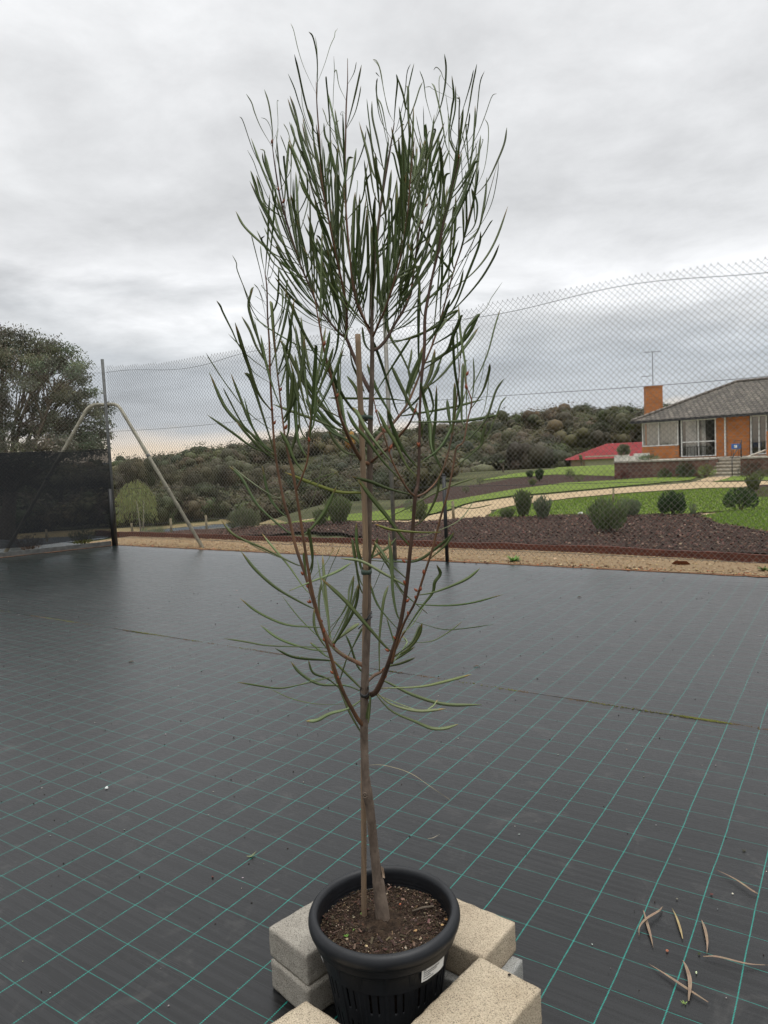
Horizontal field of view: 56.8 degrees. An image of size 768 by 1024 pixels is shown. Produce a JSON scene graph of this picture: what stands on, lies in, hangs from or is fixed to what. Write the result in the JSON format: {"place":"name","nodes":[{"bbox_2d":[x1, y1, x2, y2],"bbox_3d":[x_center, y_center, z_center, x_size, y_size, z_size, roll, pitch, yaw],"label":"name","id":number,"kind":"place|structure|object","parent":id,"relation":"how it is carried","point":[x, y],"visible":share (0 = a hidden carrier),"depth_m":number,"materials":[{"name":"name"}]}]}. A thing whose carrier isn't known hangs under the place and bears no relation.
{"place":"outdoors","nodes":[
{"label":"outdoors","id":0,"kind":"place"},
{"bbox_2d":[62,524,236,542],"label":"water","id":1,"kind":"structure","parent":0,"point":[182,528],"depth_m":61.66,"materials":[{"name":"grey liquid"}]},
{"bbox_2d":[117,517,285,531],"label":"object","id":2,"kind":"structure","parent":0,"point":[196,525],"depth_m":65.11,"materials":[{"name":"beige soil"}]},
{"bbox_2d":[271,1001,339,1023],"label":"concrete block","id":3,"kind":"object","parent":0,"point":[305,1012],"depth_m":1.70,"materials":[{"name":"beige concrete"}]},
{"bbox_2d":[0,611,767,1023],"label":"weed mat","id":4,"kind":"structure","parent":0,"point":[584,809],"depth_m":2.89,"materials":[{"name":"black fabric"}]},
{"bbox_2d":[271,958,333,1010],"bbox_3d":[-0.130,1.304,2.087,0.362,0.088,0.178,-7,6,-43],"label":"concrete block","id":5,"kind":"object","parent":4,"relation":"on","point":[292,988],"depth_m":1.95,"materials":[{"name":"grey concrete"}]},
{"bbox_2d":[269,901,327,985],"bbox_3d":[-0.138,1.215,2.095,0.362,0.088,0.178,-7,6,-44],"label":"concrete block","id":6,"kind":"object","parent":5,"relation":"on","point":[294,950],"depth_m":1.97,"materials":[{"name":"grey concrete"}]},
{"bbox_2d":[308,865,459,1023],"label":"plant pot","id":7,"kind":"object","parent":4,"relation":"on","point":[385,978],"visible":0.78,"depth_m":1.75,"materials":[{"name":"black plastic"}]},
{"bbox_2d":[320,884,447,1023],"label":"potting soil","id":8,"kind":"structure","parent":7,"relation":"in","point":[374,925],"depth_m":1.88,"materials":[{"name":"brown soil"}]},
{"bbox_2d":[206,25,507,921],"bbox_3d":[-0.049,-0.047,1.820,0.883,2.329,0.630,-3,4,0],"label":"potted tree","id":9,"kind":"object","parent":8,"relation":"on","point":[412,177],"visible":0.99,"depth_m":1.76,"materials":[{"name":"green plant"}]},
{"bbox_2d":[355,334,368,916],"bbox_3d":[-0.049,0.427,1.845,0.029,1.735,0.112,-6,6,-40],"label":"bamboo stake","id":10,"kind":"object","parent":8,"relation":"on","point":[365,553],"visible":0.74,"depth_m":1.80,"materials":[{"name":"brown wood"}]},
{"bbox_2d":[361,567,371,574],"bbox_3d":[-0.044,0.147,1.797,0.027,0.014,0.084,-3,4,0],"label":"tree tie","id":11,"kind":"object","parent":10,"relation":"attached to","point":[365,572],"visible":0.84,"depth_m":1.76,"materials":[{"name":"green plastic"}]},
{"bbox_2d":[361,415,372,420],"bbox_3d":[-0.044,-0.234,1.768,0.034,0.012,0.084,-3,4,0],"label":"tree tie","id":12,"kind":"object","parent":10,"relation":"attached to","point":[365,417],"visible":0.69,"depth_m":1.73,"materials":[{"name":"green plastic"}]},
{"bbox_2d":[412,905,433,911],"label":"twig","id":13,"kind":"object","parent":8,"relation":"on","point":[425,907],"visible":1,"depth_m":1.93,"materials":[{"name":"brown wood"}]},
{"bbox_2d":[411,957,541,1023],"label":"concrete block","id":14,"kind":"object","parent":4,"relation":"on","point":[479,990],"depth_m":1.73,"materials":[{"name":"beige concrete"}]},
{"bbox_2d":[442,956,522,992],"bbox_3d":[0.192,1.294,2.018,0.361,0.088,0.176,1,5,37],"label":"concrete block","id":15,"kind":"object","parent":4,"relation":"on","point":[513,965],"depth_m":1.95,"materials":[{"name":"grey concrete"}]},
{"bbox_2d":[445,899,515,975],"bbox_3d":[0.177,1.204,2.049,0.361,0.088,0.176,1,6,38],"label":"concrete block","id":16,"kind":"object","parent":15,"relation":"on","point":[488,936],"depth_m":1.95,"materials":[{"name":"beige concrete"}]},
{"bbox_2d":[643,910,652,944],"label":"dead leaf","id":17,"kind":"object","parent":4,"relation":"on","point":[648,926],"visible":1,"depth_m":2.20,"materials":[{"name":"brown plant"}]},
{"bbox_2d":[638,907,662,931],"bbox_3d":[0.835,1.280,2.236,0.020,0.012,0.186,2,6,44],"label":"dead leaf","id":18,"kind":"object","parent":4,"relation":"on","point":[649,916],"visible":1,"depth_m":2.24,"materials":[{"name":"brown plant"}]},
{"bbox_2d":[648,963,707,1001],"bbox_3d":[0.811,1.304,1.973,0.010,0.006,0.185,-6,5,-34],"label":"dead leaf","id":19,"kind":"object","parent":4,"relation":"on","point":[678,982],"visible":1,"depth_m":1.96,"materials":[{"name":"brown plant"}]},
{"bbox_2d":[683,961,691,1000],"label":"dead leaf","id":20,"kind":"object","parent":4,"relation":"on","point":[689,980],"visible":1,"depth_m":1.97,"materials":[{"name":"brown plant"}]},
{"bbox_2d":[701,920,707,950],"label":"dead leaf","id":21,"kind":"object","parent":4,"relation":"on","point":[705,931],"visible":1,"depth_m":2.15,"materials":[{"name":"brown plant"}]},
{"bbox_2d":[703,955,762,964],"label":"dead leaf","id":22,"kind":"object","parent":4,"relation":"on","point":[730,959],"visible":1,"depth_m":2.04,"materials":[{"name":"brown plant"}]},
{"bbox_2d":[720,871,757,893],"bbox_3d":[1.193,1.251,2.412,0.014,0.009,0.163,-5,5,-25],"label":"dead leaf","id":23,"kind":"object","parent":4,"relation":"on","point":[742,883],"visible":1,"depth_m":2.38,"materials":[{"name":"beige plant"}]},
{"bbox_2d":[0,543,767,728],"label":"weed mat","id":24,"kind":"object","parent":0,"point":[638,636],"visible":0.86,"depth_m":6.68,"materials":[{"name":"black fabric"}]},
{"bbox_2d":[72,539,93,543],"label":"garden shrub","id":25,"kind":"object","parent":24,"relation":"on","point":[84,541],"visible":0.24,"depth_m":14.33,"materials":[{"name":"green plant"}]},
{"bbox_2d":[1,544,767,1005],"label":"debris","id":26,"kind":"object","parent":24,"relation":"on","point":[449,560],"visible":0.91,"depth_m":8.65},
{"bbox_2d":[2,610,767,729],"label":"moss","id":27,"kind":"object","parent":24,"relation":"on","point":[696,718],"visible":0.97,"depth_m":4.21,"materials":[{"name":"green plant"}]},
{"bbox_2d":[0,0,767,461],"label":"sky","id":28,"kind":"structure","parent":0,"point":[636,144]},
{"bbox_2d":[17,432,767,705],"bbox_3d":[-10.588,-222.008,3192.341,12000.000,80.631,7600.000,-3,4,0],"label":"ground","id":29,"kind":"structure","parent":0,"point":[463,476],"depth_m":34.16,"materials":[{"name":"green plant"}]},
{"bbox_2d":[0,366,106,548],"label":"chain link fence","id":30,"kind":"object","parent":29,"relation":"on","point":[79,373],"visible":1,"depth_m":13.54,"materials":[{"name":"silver metal"}]},
{"bbox_2d":[0,449,110,548],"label":"shade cloth","id":31,"kind":"object","parent":30,"relation":"attached to","point":[49,497],"visible":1,"depth_m":13.55,"materials":[{"name":"black fabric"}]},
{"bbox_2d":[0,321,117,452],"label":"gum tree","id":32,"kind":"object","parent":29,"relation":"on","point":[45,355],"visible":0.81,"depth_m":23.72,"materials":[{"name":"green plant"}]},
{"bbox_2d":[4,359,203,551],"bbox_3d":[-5.276,-1.036,13.581,3.811,3.900,1.427,-3,4,0],"label":"corner post","id":33,"kind":"object","parent":29,"relation":"on","point":[105,404],"visible":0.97,"depth_m":13.96,"materials":[{"name":"metal"}]},
{"bbox_2d":[112,471,130,491],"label":"gum tree","id":34,"kind":"object","parent":29,"relation":"on","point":[118,484],"visible":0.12,"depth_m":80.09,"materials":[{"name":"green plant"}]},
{"bbox_2d":[115,457,148,496],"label":"gum tree","id":35,"kind":"object","parent":29,"relation":"on","point":[139,476],"visible":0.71,"depth_m":86.08,"materials":[{"name":"green plant"}]},
{"bbox_2d":[115,480,158,531],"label":"weeping tree","id":36,"kind":"object","parent":29,"relation":"on","point":[138,500],"visible":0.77,"depth_m":57.90,"materials":[{"name":"green plant"}]},
{"bbox_2d":[141,452,161,490],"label":"gum tree","id":37,"kind":"object","parent":29,"relation":"on","point":[148,469],"visible":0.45,"depth_m":99.22,"materials":[{"name":"green plant"}]},
{"bbox_2d":[141,526,167,532],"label":"grass clump","id":38,"kind":"object","parent":29,"relation":"on","point":[156,529],"visible":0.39,"depth_m":37.91,"materials":[{"name":"green plant"}]},
{"bbox_2d":[152,463,182,493],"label":"gum tree","id":39,"kind":"object","parent":29,"relation":"on","point":[172,478],"visible":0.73,"depth_m":83.70,"materials":[{"name":"green plant"}]},
{"bbox_2d":[117,514,240,531],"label":"farm fence","id":40,"kind":"object","parent":29,"relation":"on","point":[180,521],"visible":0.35,"depth_m":50.89,"materials":[{"name":"paint"}]},
{"bbox_2d":[168,487,197,516],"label":"gum tree","id":41,"kind":"object","parent":29,"relation":"on","point":[185,494],"visible":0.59,"depth_m":70.28,"materials":[{"name":"green plant"}]},
{"bbox_2d":[178,462,217,489],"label":"gum tree","id":42,"kind":"object","parent":29,"relation":"on","point":[195,476],"visible":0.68,"depth_m":91.96,"materials":[{"name":"green plant"}]},
{"bbox_2d":[191,482,222,516],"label":"gum tree","id":43,"kind":"object","parent":29,"relation":"on","point":[205,492],"visible":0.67,"depth_m":73.91,"materials":[{"name":"green plant"}]},
{"bbox_2d":[206,459,241,491],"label":"gum tree","id":44,"kind":"object","parent":29,"relation":"on","point":[224,476],"visible":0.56,"depth_m":98.31,"materials":[{"name":"green plant"}]},
{"bbox_2d":[234,463,273,495],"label":"gum tree","id":45,"kind":"object","parent":29,"relation":"on","point":[254,474],"visible":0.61,"depth_m":94.43,"materials":[{"name":"green plant"}]},
{"bbox_2d":[257,479,290,495],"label":"gum tree","id":46,"kind":"object","parent":29,"relation":"on","point":[275,487],"visible":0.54,"depth_m":77.46,"materials":[{"name":"green plant"}]},
{"bbox_2d":[284,473,316,496],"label":"gum tree","id":47,"kind":"object","parent":29,"relation":"on","point":[297,482],"visible":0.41,"depth_m":82.91,"materials":[{"name":"green plant"}]},
{"bbox_2d":[305,464,342,489],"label":"gum tree","id":48,"kind":"object","parent":29,"relation":"on","point":[321,474],"visible":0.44,"depth_m":90.76,"materials":[{"name":"green plant"}]},
{"bbox_2d":[345,431,355,465],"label":"autumn tree","id":49,"kind":"object","parent":29,"relation":"on","point":[347,444],"visible":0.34,"depth_m":149.19,"materials":[{"name":"orange plant"}]},
{"bbox_2d":[341,469,376,489],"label":"gum tree","id":50,"kind":"object","parent":29,"relation":"on","point":[351,478],"visible":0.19,"depth_m":87.41,"materials":[{"name":"green plant"}]},
{"bbox_2d":[373,468,400,494],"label":"gum tree","id":51,"kind":"object","parent":29,"relation":"on","point":[382,478],"visible":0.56,"depth_m":85.16,"materials":[{"name":"green plant"}]},
{"bbox_2d":[112,400,672,527],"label":"woodland","id":52,"kind":"object","parent":29,"relation":"on","point":[613,437],"visible":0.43,"depth_m":144.01,"materials":[{"name":"green plant"}]},
{"bbox_2d":[394,488,413,499],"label":"gum tree","id":53,"kind":"object","parent":29,"relation":"on","point":[402,495],"visible":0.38,"depth_m":51.56,"materials":[{"name":"green plant"}]},
{"bbox_2d":[105,257,767,563],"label":"chain link fence","id":54,"kind":"object","parent":29,"relation":"on","point":[390,465],"visible":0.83,"depth_m":9.64,"materials":[{"name":"silver metal"}]},
{"bbox_2d":[457,452,481,462],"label":"gum tree","id":55,"kind":"object","parent":29,"relation":"on","point":[476,457],"visible":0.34,"depth_m":102.92,"materials":[{"name":"green plant"}]},
{"bbox_2d":[477,453,507,470],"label":"gum tree","id":56,"kind":"object","parent":29,"relation":"on","point":[495,459],"visible":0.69,"depth_m":94.47,"materials":[{"name":"green plant"}]},
{"bbox_2d":[584,420,614,434],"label":"gum tree","id":57,"kind":"object","parent":29,"relation":"on","point":[601,423],"visible":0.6,"depth_m":147.67,"materials":[{"name":"green plant"}]},
{"bbox_2d":[612,413,641,441],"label":"gum tree","id":58,"kind":"object","parent":29,"relation":"on","point":[621,425],"visible":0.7,"depth_m":128.97,"materials":[{"name":"green plant"}]},
{"bbox_2d":[613,455,767,477],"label":"terrace wall","id":59,"kind":"structure","parent":29,"relation":"on","point":[642,468],"depth_m":41.78,"materials":[{"name":"brown brick"}]},
{"bbox_2d":[614,454,629,460],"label":"planter box","id":60,"kind":"object","parent":59,"relation":"on","point":[620,458],"visible":0.71,"depth_m":44.01,"materials":[{"name":"white concrete"}]},
{"bbox_2d":[617,444,630,454],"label":"garden shrub","id":61,"kind":"object","parent":60,"relation":"in","point":[626,449],"visible":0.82,"depth_m":43.97,"materials":[{"name":"green plant"}]},
{"bbox_2d":[638,454,659,459],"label":"garden shrub","id":62,"kind":"object","parent":59,"relation":"on","point":[646,457],"visible":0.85,"depth_m":43.41,"materials":[{"name":"green plant"}]},
{"bbox_2d":[629,351,767,458],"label":"brick house","id":63,"kind":"structure","parent":29,"relation":"on","point":[670,428],"depth_m":45.01,"materials":[{"name":"orange brick"}]},
{"bbox_2d":[642,421,678,446],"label":"window","id":64,"kind":"structure","parent":63,"relation":"in","point":[653,426],"depth_m":46.08,"materials":[{"name":"white glass"}]},
{"bbox_2d":[681,418,715,456],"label":"window","id":65,"kind":"structure","parent":63,"relation":"in","point":[690,427],"depth_m":44.79,"materials":[{"name":"white glass"}]},
{"bbox_2d":[750,415,767,453],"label":"window","id":66,"kind":"structure","parent":63,"relation":"in","point":[755,415],"depth_m":42.15,"materials":[{"name":"white glass"}]},
{"bbox_2d":[697,464,716,476],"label":"garden shrub","id":67,"kind":"object","parent":29,"relation":"on","point":[711,471],"visible":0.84,"depth_m":40.07,"materials":[{"name":"green plant"}]},
{"bbox_2d":[708,458,740,476],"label":"terrace steps","id":68,"kind":"structure","parent":29,"relation":"on","point":[720,467],"depth_m":40.47,"materials":[{"name":"grey concrete"}]},
{"bbox_2d":[86,536,767,575],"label":"gravel strip","id":69,"kind":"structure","parent":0,"point":[577,560],"depth_m":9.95,"materials":[{"name":"beige gravel"}]},
{"bbox_2d":[117,531,767,562],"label":"garden edging","id":70,"kind":"object","parent":69,"relation":"on","point":[618,550],"visible":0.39,"depth_m":10.64,"materials":[{"name":"brown wood"}]},
{"bbox_2d":[671,561,689,564],"bbox_3d":[3.675,0.639,8.783,0.130,0.094,0.189,-5,5,-28],"label":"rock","id":71,"kind":"object","parent":69,"relation":"on","point":[681,562],"visible":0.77,"depth_m":8.74,"materials":[{"name":"brown stone"}]},
{"bbox_2d":[124,544,767,576],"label":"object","id":72,"kind":"object","parent":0,"point":[493,563],"visible":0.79,"depth_m":9.38,"materials":[{"name":"brown wood"}]},
{"bbox_2d":[442,474,448,561],"bbox_3d":[0.859,0.087,9.929,0.058,1.235,0.058,-3,4,0],"label":"short post","id":73,"kind":"object","parent":72,"relation":"on","point":[445,519],"visible":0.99,"depth_m":9.91,"materials":[{"name":"black metal"}]},
{"bbox_2d":[164,512,767,552],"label":"ground mulch bed","id":74,"kind":"object","parent":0,"point":[632,545],"visible":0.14,"depth_m":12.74,"materials":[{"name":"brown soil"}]},
{"bbox_2d":[226,507,260,528],"bbox_3d":[-5.061,0.249,25.641,1.351,0.958,1.301,-3,4,0],"label":"garden shrub","id":75,"kind":"object","parent":74,"relation":"on","point":[241,521],"visible":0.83,"depth_m":25.44,"materials":[{"name":"green plant"}]},
{"bbox_2d":[312,508,327,524],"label":"garden shrub","id":76,"kind":"object","parent":74,"relation":"on","point":[318,515],"visible":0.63,"depth_m":17.07,"materials":[{"name":"green plant"}]},
{"bbox_2d":[322,496,352,523],"bbox_3d":[-1.074,-0.036,16.883,0.717,0.850,0.713,-6,6,-39],"label":"garden shrub","id":77,"kind":"object","parent":74,"relation":"on","point":[339,509],"visible":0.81,"depth_m":16.71,"materials":[{"name":"green plant"}]},
{"bbox_2d":[410,498,427,519],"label":"garden shrub","id":78,"kind":"object","parent":74,"relation":"on","point":[420,510],"visible":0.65,"depth_m":16.59,"materials":[{"name":"green plant"}]},
{"bbox_2d":[532,494,552,518],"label":"garden shrub","id":79,"kind":"object","parent":74,"relation":"on","point":[544,504],"visible":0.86,"depth_m":15.97,"materials":[{"name":"green plant"}]},
{"bbox_2d":[585,496,631,531],"bbox_3d":[3.981,0.052,12.606,0.854,0.825,0.856,-3,4,0],"label":"garden shrub","id":80,"kind":"object","parent":74,"relation":"on","point":[608,525],"visible":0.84,"depth_m":12.47,"materials":[{"name":"green plant"}]},
{"bbox_2d":[618,496,641,514],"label":"garden shrub","id":81,"kind":"object","parent":74,"relation":"on","point":[634,506],"visible":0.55,"depth_m":15.74,"materials":[{"name":"green plant"}]},
{"bbox_2d":[270,476,698,524],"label":"ground lawn","id":82,"kind":"structure","parent":0,"point":[561,486],"depth_m":31.29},
{"bbox_2d":[656,468,672,477],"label":"garden shrub","id":83,"kind":"object","parent":82,"relation":"on","point":[666,474],"visible":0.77,"depth_m":41.58,"materials":[{"name":"green plant"}]},
{"bbox_2d":[675,461,696,476],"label":"garden shrub","id":84,"kind":"object","parent":82,"relation":"on","point":[692,470],"visible":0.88,"depth_m":40.68,"materials":[{"name":"green plant"}]},
{"bbox_2d":[387,475,616,509],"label":"lawn","id":85,"kind":"structure","parent":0,"point":[525,480],"depth_m":41.04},
{"bbox_2d":[534,469,543,480],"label":"garden shrub","id":86,"kind":"object","parent":85,"relation":"on","point":[540,473],"visible":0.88,"depth_m":45.02,"materials":[{"name":"green plant"}]},
{"bbox_2d":[614,470,631,478],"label":"garden shrub","id":87,"kind":"object","parent":85,"relation":"on","point":[617,475],"visible":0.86,"depth_m":43.17,"materials":[{"name":"red plant"}]},
{"bbox_2d":[248,477,767,526],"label":"path gravel","id":88,"kind":"structure","parent":0,"point":[706,484],"depth_m":27.53,"materials":[{"name":"beige gravel"}]},
{"bbox_2d":[484,465,614,479],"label":"ground lawn","id":89,"kind":"structure","parent":0,"point":[606,471],"depth_m":53.96,"materials":[{"name":"green plant"}]},
{"bbox_2d":[566,442,641,466],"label":"red roofed house","id":90,"kind":"structure","parent":89,"relation":"on","point":[603,452],"depth_m":84.13,"materials":[{"name":"metal"}]},
{"bbox_2d":[585,455,613,465],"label":"garage door","id":91,"kind":"structure","parent":90,"relation":"in","point":[587,463],"depth_m":83.34,"materials":[{"name":"beige"}]},
{"bbox_2d":[399,510,735,520],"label":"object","id":92,"kind":"object","parent":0,"point":[688,513],"visible":0.06,"depth_m":16.93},
{"bbox_2d":[499,507,515,517],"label":"garden shrub","id":93,"kind":"object","parent":92,"relation":"on","point":[508,514],"visible":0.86,"depth_m":16.73,"materials":[{"name":"green plant"}]},
{"bbox_2d":[512,487,532,515],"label":"garden shrub","id":94,"kind":"object","parent":92,"relation":"on","point":[525,496],"visible":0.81,"depth_m":16.69,"materials":[{"name":"green plant"}]},
{"bbox_2d":[656,490,686,514],"bbox_3d":[6.366,-0.169,15.736,0.665,0.674,0.683,-3,4,0],"label":"garden shrub","id":95,"kind":"object","parent":92,"relation":"on","point":[668,505],"visible":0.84,"depth_m":15.60,"materials":[{"name":"green plant"}]},
{"bbox_2d":[689,503,697,514],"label":"garden shrub","id":96,"kind":"object","parent":92,"relation":"on","point":[693,509],"visible":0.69,"depth_m":15.51,"materials":[{"name":"green plant"}]},
{"bbox_2d":[722,486,759,510],"bbox_3d":[8.297,-0.286,16.527,0.809,0.656,0.778,1,6,38],"label":"garden shrub","id":97,"kind":"object","parent":92,"relation":"on","point":[729,495],"visible":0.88,"depth_m":16.42,"materials":[{"name":"green plant"}]},
{"bbox_2d":[489,486,767,516],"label":"ground lawn","id":98,"kind":"structure","parent":0,"point":[719,494],"depth_m":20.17,"materials":[{"name":"green plant"}]},
{"bbox_2d":[700,507,767,530],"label":"grass","id":99,"kind":"structure","parent":0,"point":[748,514],"depth_m":14.40,"materials":[{"name":"green plant"}]},
{"bbox_2d":[707,509,767,530],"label":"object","id":100,"kind":"object","parent":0,"point":[743,517],"visible":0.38,"depth_m":14.40,"materials":[{"name":"green plant"}]},
{"bbox_2d":[714,475,767,481],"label":"lawn","id":101,"kind":"structure","parent":0,"point":[742,478],"depth_m":36.39,"materials":[{"name":"green plant"}]},
{"bbox_2d":[736,460,762,476],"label":"garden shrub","id":102,"kind":"object","parent":101,"relation":"on","point":[748,464],"visible":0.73,"depth_m":38.40,"materials":[{"name":"green plant"}]},
{"bbox_2d":[744,485,767,496],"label":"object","id":103,"kind":"object","parent":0,"point":[762,487],"visible":0.33,"depth_m":23.76,"materials":[{"name":"green plant"}]},
{"bbox_2d":[744,471,763,491],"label":"garden shrub","id":104,"kind":"object","parent":103,"relation":"on","point":[751,477],"visible":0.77,"depth_m":23.70,"materials":[{"name":"green plant"}]},
{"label":"ground clay side","id":105,"kind":"structure","parent":0,"visible":0},
{"bbox_2d":[0,541,110,557],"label":"garden edging","id":106,"kind":"object","parent":105,"relation":"on","point":[50,549],"visible":1,"depth_m":13.60,"materials":[{"name":"paint"}]},
{"bbox_2d":[108,489,115,545],"bbox_3d":[-5.437,0.109,14.199,0.077,1.140,0.077,-3,4,0],"label":"short post","id":107,"kind":"object","parent":105,"relation":"on","point":[111,513],"visible":1,"depth_m":14.17,"materials":[{"name":"black metal"}]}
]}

